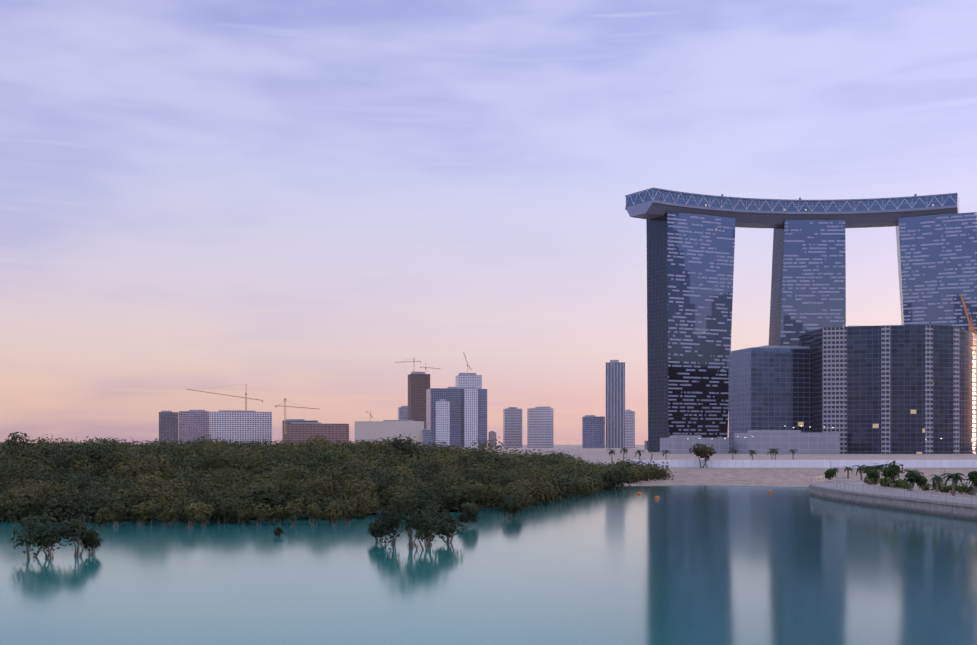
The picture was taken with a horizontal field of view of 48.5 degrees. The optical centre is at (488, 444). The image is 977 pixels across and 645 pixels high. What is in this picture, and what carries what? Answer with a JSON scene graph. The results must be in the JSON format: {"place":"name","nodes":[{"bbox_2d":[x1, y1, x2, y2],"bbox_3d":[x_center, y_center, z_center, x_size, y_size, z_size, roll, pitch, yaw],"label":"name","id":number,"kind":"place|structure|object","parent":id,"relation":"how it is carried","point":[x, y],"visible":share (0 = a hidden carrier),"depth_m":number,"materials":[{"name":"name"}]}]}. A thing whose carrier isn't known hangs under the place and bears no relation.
{"place":"outdoors","nodes":[
{"label":"outdoors","id":0,"kind":"place"},
{"bbox_2d":[159,411,178,444],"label":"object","id":1,"kind":"structure","parent":0,"point":[165,430],"depth_m":2292.99,"materials":[{"name":"glass"}]},
{"bbox_2d":[179,410,209,443],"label":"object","id":2,"kind":"structure","parent":0,"point":[186,419],"depth_m":2245.17,"materials":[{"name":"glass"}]},
{"bbox_2d":[186,384,262,411],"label":"crane","id":3,"kind":"object","parent":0,"point":[245,397],"depth_m":2169.24,"materials":[{"name":"brown"}]},
{"bbox_2d":[210,410,271,444],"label":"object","id":4,"kind":"structure","parent":0,"point":[230,419],"depth_m":2201.43,"materials":[{"name":"grey concrete"}]},
{"bbox_2d":[282,419,317,440],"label":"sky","id":5,"kind":"structure","parent":0,"point":[288,421],"depth_m":2155.18,"materials":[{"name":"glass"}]},
{"bbox_2d":[2,486,602,518],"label":"mangrove mud","id":6,"kind":"structure","parent":0,"point":[90,517],"depth_m":139.13,"materials":[{"name":"brown soil"}]},
{"bbox_2d":[283,422,348,444],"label":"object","id":7,"kind":"structure","parent":0,"point":[303,431],"depth_m":2101.12,"materials":[{"name":"grey concrete"}]},
{"bbox_2d":[355,420,423,445],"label":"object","id":8,"kind":"structure","parent":0,"point":[363,429],"depth_m":1899.56,"materials":[{"name":"grey"}]},
{"bbox_2d":[159,361,646,449],"bbox_3d":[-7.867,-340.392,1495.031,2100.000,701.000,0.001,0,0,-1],"label":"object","id":9,"kind":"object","parent":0,"point":[423,424],"depth_m":1494.46,"materials":[{"name":"grey concrete"}]},
{"bbox_2d":[398,406,407,419],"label":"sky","id":10,"kind":"structure","parent":0,"point":[402,414],"depth_m":2595.46,"materials":[{"name":"grey"}]},
{"bbox_2d":[408,372,429,428],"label":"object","id":11,"kind":"structure","parent":0,"point":[419,415],"depth_m":2499.05,"materials":[{"name":"concrete"}]},
{"bbox_2d":[395,359,420,373],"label":"crane","id":12,"kind":"object","parent":11,"relation":"on","point":[413,361],"depth_m":2482.78,"materials":[{"name":"brown"}]},
{"bbox_2d":[423,429,431,446],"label":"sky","id":13,"kind":"structure","parent":0,"point":[428,437],"depth_m":1899.89,"materials":[{"name":"glass"}]},
{"bbox_2d":[435,399,449,445],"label":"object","id":14,"kind":"structure","parent":0,"point":[443,406],"depth_m":2187.30,"materials":[{"name":"grey"}]},
{"bbox_2d":[426,387,486,447],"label":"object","id":15,"kind":"structure","parent":0,"point":[454,395],"depth_m":2206.90,"materials":[{"name":"blue glass"}]},
{"bbox_2d":[456,373,481,388],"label":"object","id":16,"kind":"structure","parent":0,"point":[473,381],"depth_m":2401.14,"materials":[{"name":"grey"}]},
{"bbox_2d":[464,387,477,447],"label":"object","id":17,"kind":"structure","parent":0,"point":[472,404],"depth_m":2188.08,"materials":[{"name":"grey concrete"}]},
{"bbox_2d":[0,485,976,644],"bbox_3d":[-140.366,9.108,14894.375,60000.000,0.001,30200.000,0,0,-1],"label":"water","id":18,"kind":"structure","parent":0,"point":[709,565],"depth_m":73.17,"materials":[{"name":"teal liquid"}]},
{"bbox_2d":[0,432,675,558],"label":"mangrove","id":19,"kind":"object","parent":18,"relation":"in","point":[343,476],"depth_m":150.39,"materials":[{"name":"green plant"}]},
{"bbox_2d":[637,490,771,498],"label":"buoys","id":20,"kind":"object","parent":18,"relation":"on","point":[658,497],"visible":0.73,"depth_m":196.22,"materials":[{"name":"orange"}]},
{"bbox_2d":[809,478,976,519],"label":"retaining wall","id":21,"kind":"structure","parent":18,"relation":"on","point":[934,506],"depth_m":156.26,"materials":[{"name":"concrete"}]},
{"bbox_2d":[811,475,976,516],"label":"promenade railing","id":22,"kind":"object","parent":21,"relation":"on","point":[891,492],"visible":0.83,"depth_m":156.90,"materials":[{"name":"silver metal"}]},
{"bbox_2d":[824,461,976,494],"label":"shrubs","id":23,"kind":"object","parent":21,"relation":"on","point":[916,477],"depth_m":157.58,"materials":[{"name":"green plant"}]},
{"bbox_2d":[489,431,495,447],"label":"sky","id":24,"kind":"structure","parent":0,"point":[492,437],"depth_m":2295.23,"materials":[{"name":"grey concrete"}]},
{"bbox_2d":[503,407,521,447],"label":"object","id":25,"kind":"structure","parent":0,"point":[513,431],"depth_m":2297.46,"materials":[{"name":"grey concrete"}]},
{"bbox_2d":[527,407,552,447],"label":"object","id":26,"kind":"structure","parent":0,"point":[545,435],"depth_m":2248.61,"materials":[{"name":"grey concrete"}]},
{"bbox_2d":[582,415,604,447],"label":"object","id":27,"kind":"structure","parent":0,"point":[593,424],"depth_m":1995.28,"materials":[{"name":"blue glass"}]},
{"bbox_2d":[606,360,624,447],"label":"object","id":28,"kind":"structure","parent":0,"point":[616,439],"depth_m":2094.94,"materials":[{"name":"grey"}]},
{"bbox_2d":[625,410,634,447],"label":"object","id":29,"kind":"structure","parent":0,"point":[630,421],"depth_m":2296.68,"materials":[{"name":"grey"}]},
{"bbox_2d":[646,211,735,451],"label":"gate tower","id":30,"kind":"structure","parent":0,"point":[690,265],"depth_m":1005.54,"materials":[{"name":"blue glass"}]},
{"bbox_2d":[689,443,715,467],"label":"ghaf tree","id":31,"kind":"object","parent":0,"point":[704,450],"depth_m":326.22,"materials":[{"name":"green plant"}]},
{"bbox_2d":[446,445,976,465],"bbox_3d":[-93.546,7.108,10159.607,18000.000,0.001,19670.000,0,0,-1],"label":"island ground","id":32,"kind":"structure","parent":0,"point":[597,455],"depth_m":636.18,"materials":[{"name":"beige sand"}]},
{"bbox_2d":[275,398,316,433],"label":"crane","id":33,"kind":"object","parent":32,"relation":"on","point":[284,406],"depth_m":2070.86,"materials":[{"name":"brown"}]},
{"bbox_2d":[660,435,728,453],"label":"parking podium","id":34,"kind":"object","parent":32,"relation":"on","point":[678,444],"depth_m":824.41,"materials":[{"name":"grey concrete"}]},
{"bbox_2d":[588,426,944,482],"bbox_3d":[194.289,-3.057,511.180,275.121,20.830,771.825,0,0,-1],"label":"lamp posts","id":35,"kind":"object","parent":32,"relation":"on","point":[826,461],"visible":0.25,"depth_m":273.19,"materials":[{"name":"grey metal"}]},
{"bbox_2d":[734,430,839,453],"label":"parking podium","id":36,"kind":"object","parent":32,"relation":"on","point":[764,441],"depth_m":804.50,"materials":[{"name":"grey concrete"}]},
{"bbox_2d":[769,220,845,345],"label":"gate tower","id":37,"kind":"structure","parent":32,"relation":"on","point":[808,286],"depth_m":1029.17,"materials":[{"name":"blue glass"}]},
{"bbox_2d":[896,212,976,331],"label":"gate tower","id":38,"kind":"structure","parent":32,"relation":"on","point":[937,263],"depth_m":1006.91,"materials":[{"name":"blue glass"}]},
{"bbox_2d":[625,187,958,227],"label":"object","id":39,"kind":"structure","parent":38,"relation":"on","point":[650,203],"depth_m":1017.99,"materials":[{"name":"metal"}]},
{"bbox_2d":[729,345,812,452],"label":"office building","id":40,"kind":"structure","parent":0,"point":[770,387],"depth_m":844.80,"materials":[{"name":"blue glass"}]},
{"bbox_2d":[607,448,976,495],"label":"palm","id":41,"kind":"object","parent":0,"point":[956,477],"depth_m":190.33,"materials":[{"name":"green plant"}]},
{"bbox_2d":[617,467,976,486],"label":"beach ground","id":42,"kind":"structure","parent":0,"point":[789,477],"depth_m":274.41,"materials":[{"name":"sand"}]},
{"bbox_2d":[627,460,976,467],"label":"site hoarding","id":43,"kind":"object","parent":42,"relation":"on","point":[819,463],"visible":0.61,"depth_m":329.49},
{"bbox_2d":[799,325,976,453],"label":"office building","id":44,"kind":"structure","parent":0,"point":[896,389],"depth_m":813.92,"materials":[{"name":"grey glass"}]},
{"bbox_2d":[960,295,976,334],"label":"orange crane","id":45,"kind":"object","parent":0,"point":[971,327],"depth_m":903.42,"materials":[{"name":"brown metal"}]}
]}

